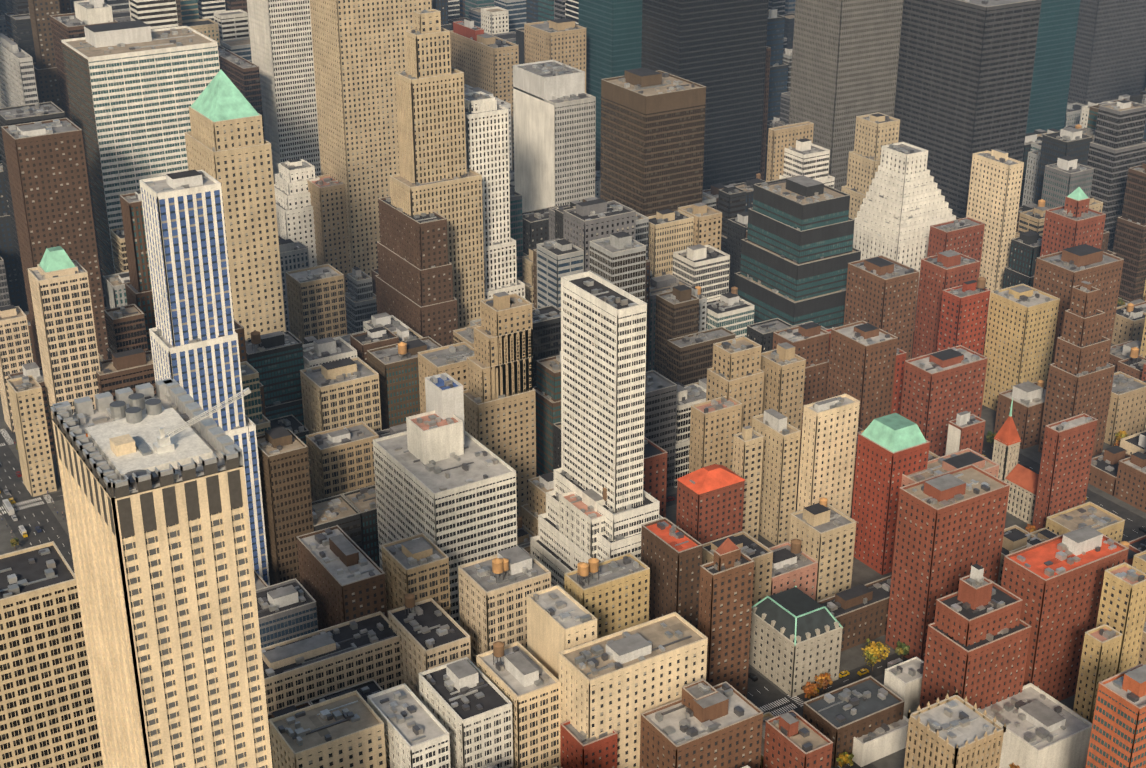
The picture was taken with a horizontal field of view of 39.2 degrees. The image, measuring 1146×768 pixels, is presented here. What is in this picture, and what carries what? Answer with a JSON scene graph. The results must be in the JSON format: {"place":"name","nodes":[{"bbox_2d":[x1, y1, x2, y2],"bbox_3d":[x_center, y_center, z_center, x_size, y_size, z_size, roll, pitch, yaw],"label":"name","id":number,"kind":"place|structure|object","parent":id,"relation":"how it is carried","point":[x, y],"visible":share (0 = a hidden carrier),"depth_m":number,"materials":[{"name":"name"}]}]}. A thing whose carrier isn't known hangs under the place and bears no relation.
{"place":"outdoors","nodes":[
{"label":"outdoors","id":0,"kind":"place"},
{"bbox_2d":[0,324,1145,767],"bbox_3d":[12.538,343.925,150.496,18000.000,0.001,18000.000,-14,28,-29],"label":"ground","id":1,"kind":"structure","parent":0,"point":[762,692],"depth_m":761.95,"materials":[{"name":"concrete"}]},
{"bbox_2d":[0,305,32,432],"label":"building","id":2,"kind":"structure","parent":1,"relation":"on","point":[15,350],"depth_m":837.20,"materials":[{"name":"beige concrete"}]},
{"bbox_2d":[0,33,38,107],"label":"building","id":3,"kind":"structure","parent":1,"relation":"on","point":[17,82],"depth_m":998.67,"materials":[{"name":"white concrete"}]},
{"bbox_2d":[7,375,56,496],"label":"building","id":4,"kind":"structure","parent":1,"relation":"on","point":[31,429],"depth_m":777.78,"materials":[{"name":"beige concrete"}]},
{"bbox_2d":[0,541,103,767],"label":"office building","id":5,"kind":"structure","parent":1,"relation":"on","point":[47,715],"depth_m":540.85,"materials":[{"name":"beige concrete"}]},
{"bbox_2d":[1,118,108,367],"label":"brown apartment building","id":6,"kind":"structure","parent":1,"relation":"on","point":[48,178],"depth_m":840.43,"materials":[{"name":"brown brick"}]},
{"bbox_2d":[27,246,100,485],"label":"beige tower","id":7,"kind":"structure","parent":1,"relation":"on","point":[62,304],"depth_m":755.86,"materials":[{"name":"beige stone"}]},
{"bbox_2d":[50,0,117,120],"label":"skyscraper","id":8,"kind":"structure","parent":1,"relation":"on","point":[86,13],"depth_m":1011.29,"materials":[{"name":"concrete"}]},
{"bbox_2d":[96,348,156,401],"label":"brick building","id":9,"kind":"structure","parent":1,"relation":"on","point":[132,368],"depth_m":774.51,"materials":[{"name":"brown brick"}]},
{"bbox_2d":[61,20,219,293],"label":"building slab","id":10,"kind":"structure","parent":1,"relation":"on","point":[136,88],"depth_m":917.88,"materials":[{"name":"white concrete"}]},
{"bbox_2d":[50,378,272,767],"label":"building","id":11,"kind":"structure","parent":1,"relation":"on","point":[161,549],"depth_m":414.84,"materials":[{"name":"beige concrete"}]},
{"bbox_2d":[139,170,269,585],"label":"building","id":12,"kind":"structure","parent":1,"relation":"on","point":[194,344],"depth_m":635.72,"materials":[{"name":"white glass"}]},
{"bbox_2d":[184,70,285,339],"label":"building","id":13,"kind":"structure","parent":1,"relation":"on","point":[228,147],"depth_m":777.51,"materials":[{"name":"beige stone"}]},
{"bbox_2d":[247,0,320,181],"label":"white grid building","id":14,"kind":"structure","parent":1,"relation":"on","point":[280,32],"depth_m":1121.61,"materials":[{"name":"white concrete"}]},
{"bbox_2d":[274,159,319,266],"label":"white building","id":15,"kind":"structure","parent":1,"relation":"on","point":[295,215],"depth_m":973.27,"materials":[{"name":"white stone"}]},
{"bbox_2d":[286,264,346,343],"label":"office building","id":16,"kind":"structure","parent":1,"relation":"on","point":[316,302],"depth_m":862.15,"materials":[{"name":"beige concrete"}]},
{"bbox_2d":[269,690,385,767],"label":"cream building","id":17,"kind":"structure","parent":1,"relation":"on","point":[345,730],"depth_m":548.49,"materials":[{"name":"beige concrete"}]},
{"bbox_2d":[306,174,349,291],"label":"high-rise building","id":18,"kind":"structure","parent":1,"relation":"on","point":[327,197],"depth_m":971.82,"materials":[{"name":"beige concrete"}]},
{"bbox_2d":[261,611,401,713],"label":"office building","id":19,"kind":"structure","parent":1,"relation":"on","point":[317,664],"depth_m":611.51,"materials":[{"name":"beige concrete"}]},
{"bbox_2d":[300,357,381,433],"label":"office building","id":20,"kind":"structure","parent":1,"relation":"on","point":[340,393],"depth_m":765.24,"materials":[{"name":"beige concrete"}]},
{"bbox_2d":[296,525,386,629],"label":"dark brick building","id":21,"kind":"structure","parent":1,"relation":"on","point":[342,576],"depth_m":638.42,"materials":[{"name":"brown brick"}]},
{"bbox_2d":[306,421,378,501],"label":"office building","id":22,"kind":"structure","parent":1,"relation":"on","point":[341,460],"depth_m":731.55,"materials":[{"name":"beige concrete"}]},
{"bbox_2d":[310,0,431,276],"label":"tan building","id":23,"kind":"structure","parent":1,"relation":"on","point":[359,53],"depth_m":951.24,"materials":[{"name":"beige concrete"}]},
{"bbox_2d":[367,683,450,767],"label":"loft building","id":24,"kind":"structure","parent":1,"relation":"on","point":[416,733],"depth_m":553.01,"materials":[{"name":"white concrete"}]},
{"bbox_2d":[381,533,450,617],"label":"tan building","id":25,"kind":"structure","parent":1,"relation":"on","point":[417,565],"depth_m":632.10,"materials":[{"name":"beige concrete"}]},
{"bbox_2d":[375,196,457,345],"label":"ornate building","id":26,"kind":"structure","parent":1,"relation":"on","point":[414,284],"depth_m":857.45,"materials":[{"name":"brown brick"}]},
{"bbox_2d":[388,593,470,699],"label":"loft building","id":27,"kind":"structure","parent":1,"relation":"on","point":[431,632],"depth_m":614.09,"materials":[{"name":"beige concrete"}]},
{"bbox_2d":[389,9,484,328],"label":"skyscraper","id":28,"kind":"structure","parent":1,"relation":"on","point":[435,175],"depth_m":850.07,"materials":[{"name":"beige stone"}]},
{"bbox_2d":[373,431,516,624],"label":"office building","id":29,"kind":"structure","parent":1,"relation":"on","point":[458,510],"depth_m":661.07,"materials":[{"name":"white concrete"}]},
{"bbox_2d":[406,410,463,464],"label":"rooftop penthouse","id":30,"kind":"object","parent":29,"relation":"on","point":[431,435],"visible":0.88,"depth_m":667.82,"materials":[{"name":"white concrete"}]},
{"bbox_2d":[418,657,512,767],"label":"loft building","id":31,"kind":"structure","parent":1,"relation":"on","point":[466,702],"depth_m":559.70,"materials":[{"name":"white concrete"}]},
{"bbox_2d":[450,19,518,169],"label":"high-rise building","id":32,"kind":"structure","parent":1,"relation":"on","point":[481,58],"depth_m":1115.55,"materials":[{"name":"beige concrete"}]},
{"bbox_2d":[464,91,524,299],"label":"skyscraper","id":33,"kind":"structure","parent":1,"relation":"on","point":[487,136],"depth_m":883.71,"materials":[{"name":"white concrete"}]},
{"bbox_2d":[463,291,535,515],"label":"tan tower","id":34,"kind":"structure","parent":1,"relation":"on","point":[499,408],"depth_m":732.20,"materials":[{"name":"beige concrete"}]},
{"bbox_2d":[458,546,550,666],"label":"building","id":35,"kind":"structure","parent":1,"relation":"on","point":[496,589],"depth_m":622.78,"materials":[{"name":"beige concrete"}]},
{"bbox_2d":[476,641,559,767],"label":"loft building","id":36,"kind":"structure","parent":1,"relation":"on","point":[522,679],"depth_m":567.55,"materials":[{"name":"beige concrete"}]},
{"bbox_2d":[513,60,595,211],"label":"building","id":37,"kind":"structure","parent":1,"relation":"on","point":[554,110],"depth_m":963.44,"materials":[{"name":"white concrete"}]},
{"bbox_2d":[524,18,585,92],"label":"tan building","id":38,"kind":"structure","parent":1,"relation":"on","point":[563,40],"depth_m":1131.03,"materials":[{"name":"beige stone"}]},
{"bbox_2d":[0,0,1115,585],"bbox_3d":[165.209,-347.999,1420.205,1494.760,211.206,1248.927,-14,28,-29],"label":"office building","id":39,"kind":"structure","parent":1,"relation":"on","point":[274,364],"depth_m":778.58,"materials":[{"name":"concrete"}]},
{"bbox_2d":[526,585,597,679],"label":"art deco building","id":40,"kind":"structure","parent":1,"relation":"on","point":[559,619],"depth_m":578.88,"materials":[{"name":"beige concrete"}]},
{"bbox_2d":[0,0,1144,647],"bbox_3d":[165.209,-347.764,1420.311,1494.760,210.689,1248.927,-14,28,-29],"label":"office building","id":41,"kind":"structure","parent":1,"relation":"on","point":[288,610],"depth_m":886.42,"materials":[{"name":"concrete"}]},
{"bbox_2d":[0,0,1145,567],"bbox_3d":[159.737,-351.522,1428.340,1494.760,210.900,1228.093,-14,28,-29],"label":"office building","id":42,"kind":"structure","parent":1,"relation":"on","point":[674,250],"depth_m":897.94,"materials":[{"name":"beige concrete"}]},
{"bbox_2d":[0,0,1145,589],"bbox_3d":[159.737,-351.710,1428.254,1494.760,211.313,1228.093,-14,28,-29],"label":"office building","id":43,"kind":"structure","parent":1,"relation":"on","point":[1116,148],"depth_m":1010.28,"materials":[{"name":"grey concrete"}]},
{"bbox_2d":[0,0,1145,704],"bbox_3d":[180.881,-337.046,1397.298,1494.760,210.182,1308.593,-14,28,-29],"label":"office building","id":44,"kind":"structure","parent":1,"relation":"on","point":[584,222],"depth_m":843.00,"materials":[{"name":"grey concrete"}]},
{"bbox_2d":[0,333,1145,767],"bbox_3d":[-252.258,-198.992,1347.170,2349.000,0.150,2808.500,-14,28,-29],"label":"pavement blocks","id":45,"kind":"structure","parent":1,"relation":"on","point":[854,657],"depth_m":752.99,"materials":[{"name":"grey concrete"}]},
{"bbox_2d":[559,487,607,557],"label":"building","id":46,"kind":"structure","parent":1,"relation":"on","point":[582,523],"depth_m":672.24,"materials":[{"name":"white concrete"}]},
{"bbox_2d":[560,720,617,767],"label":"red building","id":47,"kind":"structure","parent":1,"relation":"on","point":[579,750],"depth_m":557.22,"materials":[{"name":"red brick"}]},
{"bbox_2d":[530,271,662,588],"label":"white tower","id":48,"kind":"structure","parent":1,"relation":"on","point":[603,346],"depth_m":662.12,"materials":[{"name":"white concrete"}]},
{"bbox_2d":[564,553,649,638],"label":"building","id":49,"kind":"structure","parent":1,"relation":"on","point":[611,595],"depth_m":608.68,"materials":[{"name":"yellow brick"}]},
{"bbox_2d":[579,0,641,162],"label":"teal building","id":50,"kind":"structure","parent":1,"relation":"on","point":[613,38],"depth_m":1136.01,"materials":[{"name":"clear glass"}]},
{"bbox_2d":[558,612,707,767],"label":"art deco building","id":51,"kind":"structure","parent":1,"relation":"on","point":[620,682],"depth_m":560.56,"materials":[{"name":"beige"}]},
{"bbox_2d":[600,68,705,216],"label":"office building","id":52,"kind":"structure","parent":1,"relation":"on","point":[652,138],"depth_m":922.70,"materials":[{"name":"brown glass"}]},
{"bbox_2d":[641,517,702,629],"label":"apartment building","id":53,"kind":"structure","parent":1,"relation":"on","point":[671,555],"depth_m":646.56,"materials":[{"name":"brown brick"}]},
{"bbox_2d":[654,285,698,376],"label":"office building","id":54,"kind":"structure","parent":1,"relation":"on","point":[677,311],"depth_m":858.13,"materials":[{"name":"brown glass"}]},
{"bbox_2d":[666,327,734,384],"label":"office building","id":55,"kind":"structure","parent":1,"relation":"on","point":[689,358],"depth_m":848.83,"materials":[{"name":"brown glass"}]},
{"bbox_2d":[640,679,763,767],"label":"brick building","id":56,"kind":"structure","parent":1,"relation":"on","point":[702,723],"depth_m":555.50,"materials":[{"name":"brown brick"}]},
{"bbox_2d":[641,0,768,189],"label":"black building","id":57,"kind":"structure","parent":1,"relation":"on","point":[717,48],"depth_m":1095.77,"materials":[{"name":"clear glass"}]},
{"bbox_2d":[676,464,744,543],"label":"apartment building","id":58,"kind":"structure","parent":1,"relation":"on","point":[710,500],"depth_m":706.43,"materials":[{"name":"red brick"}]},
{"bbox_2d":[689,396,741,472],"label":"tan apartment building","id":59,"kind":"structure","parent":1,"relation":"on","point":[715,425],"depth_m":731.42,"materials":[{"name":"beige brick"}]},
{"bbox_2d":[698,538,753,697],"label":"apartment building","id":60,"kind":"structure","parent":1,"relation":"on","point":[725,598],"depth_m":611.50,"materials":[{"name":"brown brick"}]},
{"bbox_2d":[706,336,763,431],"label":"tan apartment building","id":61,"kind":"structure","parent":1,"relation":"on","point":[735,371],"depth_m":742.07,"materials":[{"name":"beige stone"}]},
{"bbox_2d":[732,426,763,540],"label":"tan apartment building","id":62,"kind":"structure","parent":1,"relation":"on","point":[747,453],"depth_m":718.54,"materials":[{"name":"beige brick"}]},
{"bbox_2d":[752,409,800,545],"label":"skyscraper","id":63,"kind":"structure","parent":1,"relation":"on","point":[781,448],"depth_m":733.03,"materials":[{"name":"beige concrete"}]},
{"bbox_2d":[760,342,805,496],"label":"skyscraper","id":64,"kind":"structure","parent":1,"relation":"on","point":[782,367],"depth_m":759.53,"materials":[{"name":"beige stone"}]},
{"bbox_2d":[749,586,842,697],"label":"building","id":65,"kind":"structure","parent":1,"relation":"on","point":[795,638],"depth_m":636.35,"materials":[{"name":"grey stone"}]},
{"bbox_2d":[734,175,860,328],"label":"glass building","id":66,"kind":"structure","parent":1,"relation":"on","point":[799,252],"depth_m":906.07,"materials":[{"name":"teal glass"}]},
{"bbox_2d":[763,710,832,767],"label":"brick building","id":67,"kind":"structure","parent":1,"relation":"on","point":[793,739],"depth_m":563.25,"materials":[{"name":"red brick"}]},
{"bbox_2d":[797,394,859,516],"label":"cream building","id":68,"kind":"structure","parent":1,"relation":"on","point":[828,444],"depth_m":727.14,"materials":[{"name":"beige concrete"}]},
{"bbox_2d":[789,0,902,190],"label":"gray building","id":69,"kind":"structure","parent":1,"relation":"on","point":[845,56],"depth_m":1084.10,"materials":[{"name":"grey glass"}]},
{"bbox_2d":[803,676,904,766],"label":"low-rise building","id":70,"kind":"structure","parent":1,"relation":"on","point":[840,718],"depth_m":601.64,"materials":[{"name":"brown brick"}]},
{"bbox_2d":[818,575,891,650],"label":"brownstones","id":71,"kind":"structure","parent":1,"relation":"on","point":[859,613],"depth_m":666.54,"materials":[{"name":"brown brick"}]},
{"bbox_2d":[826,320,897,429],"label":"brown building","id":72,"kind":"structure","parent":1,"relation":"on","point":[862,360],"depth_m":812.07,"materials":[{"name":"brown brick"}]},
{"bbox_2d":[841,112,899,218],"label":"high-rise building","id":73,"kind":"structure","parent":1,"relation":"on","point":[875,133],"depth_m":999.74,"materials":[{"name":"beige stone"}]},
{"bbox_2d":[844,255,919,359],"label":"brown building","id":74,"kind":"structure","parent":1,"relation":"on","point":[881,291],"depth_m":874.39,"materials":[{"name":"brown brick"}]},
{"bbox_2d":[852,413,929,574],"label":"skyscraper","id":75,"kind":"structure","parent":1,"relation":"on","point":[892,448],"depth_m":708.63,"materials":[{"name":"red brick"}]},
{"bbox_2d":[853,142,955,329],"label":"building","id":76,"kind":"structure","parent":1,"relation":"on","point":[903,206],"depth_m":958.82,"materials":[{"name":"white stone"}]},
{"bbox_2d":[900,345,987,456],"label":"brick building","id":77,"kind":"structure","parent":1,"relation":"on","point":[941,389],"depth_m":790.76,"materials":[{"name":"red brick"}]},
{"bbox_2d":[912,250,979,358],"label":"brown building","id":78,"kind":"structure","parent":1,"relation":"on","point":[940,272],"depth_m":887.61,"materials":[{"name":"red brick"}]},
{"bbox_2d":[885,464,1009,660],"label":"tall brick building","id":79,"kind":"structure","parent":1,"relation":"on","point":[950,526],"depth_m":642.69,"materials":[{"name":"red brick"}]},
{"bbox_2d":[904,690,1005,767],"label":"building","id":80,"kind":"structure","parent":1,"relation":"on","point":[955,731],"depth_m":542.10,"materials":[{"name":"beige stone"}]},
{"bbox_2d":[937,277,989,354],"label":"high-rise building","id":81,"kind":"structure","parent":1,"relation":"on","point":[964,313],"depth_m":862.55,"materials":[{"name":"red brick"}]},
{"bbox_2d":[894,0,1041,217],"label":"dark building","id":82,"kind":"structure","parent":1,"relation":"on","point":[964,79],"depth_m":1081.06,"materials":[{"name":"black glass"}]},
{"bbox_2d":[920,564,1031,708],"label":"brick building","id":83,"kind":"structure","parent":1,"relation":"on","point":[978,638],"depth_m":592.78,"materials":[{"name":"red brick"}]},
{"bbox_2d":[966,149,1023,322],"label":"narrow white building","id":84,"kind":"structure","parent":1,"relation":"on","point":[994,189],"depth_m":967.82,"materials":[{"name":"beige stone"}]},
{"bbox_2d":[992,398,1038,524],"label":"church","id":85,"kind":"structure","parent":1,"relation":"on","point":[1021,480],"depth_m":763.98,"materials":[{"name":"orange"}]},
{"bbox_2d":[982,284,1059,410],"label":"yellow building","id":86,"kind":"structure","parent":1,"relation":"on","point":[1020,332],"depth_m":856.47,"materials":[{"name":"yellow brick"}]},
{"bbox_2d":[978,683,1091,767],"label":"building","id":87,"kind":"structure","parent":1,"relation":"on","point":[1044,729],"depth_m":587.67,"materials":[{"name":"white concrete"}]},
{"bbox_2d":[1026,0,1080,133],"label":"teal building","id":88,"kind":"structure","parent":1,"relation":"on","point":[1055,45],"depth_m":1235.32,"materials":[{"name":"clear glass"}]},
{"bbox_2d":[1001,525,1128,700],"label":"apartment building","id":89,"kind":"structure","parent":1,"relation":"on","point":[1055,584],"depth_m":616.53,"materials":[{"name":"red brick"}]},
{"bbox_2d":[1032,413,1097,529],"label":"brick building","id":90,"kind":"structure","parent":1,"relation":"on","point":[1066,457],"depth_m":736.28,"materials":[{"name":"red brick"}]},
{"bbox_2d":[1040,187,1105,255],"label":"brick building","id":91,"kind":"structure","parent":1,"relation":"on","point":[1075,220],"depth_m":912.19,"materials":[{"name":"red brick"}]},
{"bbox_2d":[1038,281,1114,455],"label":"stepped skyscraper","id":92,"kind":"structure","parent":1,"relation":"on","point":[1080,375],"depth_m":804.70,"materials":[{"name":"brown brick"}]},
{"bbox_2d":[1033,244,1123,363],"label":"brown building","id":93,"kind":"structure","parent":1,"relation":"on","point":[1061,274],"depth_m":857.06,"materials":[{"name":"brown brick"}]},
{"bbox_2d":[1073,624,1122,723],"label":"yellow building","id":94,"kind":"structure","parent":1,"relation":"on","point":[1100,653],"depth_m":587.18,"materials":[{"name":"yellow brick"}]},
{"bbox_2d":[1068,0,1145,104],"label":"dark building","id":95,"kind":"structure","parent":1,"relation":"on","point":[1109,60],"depth_m":1323.22,"materials":[{"name":"grey glass"}]},
{"bbox_2d":[1085,664,1145,767],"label":"orange tower","id":96,"kind":"structure","parent":1,"relation":"on","point":[1118,736],"depth_m":520.31,"materials":[{"name":"orange brick"}]},
{"bbox_2d":[1096,562,1145,674],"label":"yellow building","id":97,"kind":"structure","parent":1,"relation":"on","point":[1122,607],"depth_m":594.23,"materials":[{"name":"yellow brick"}]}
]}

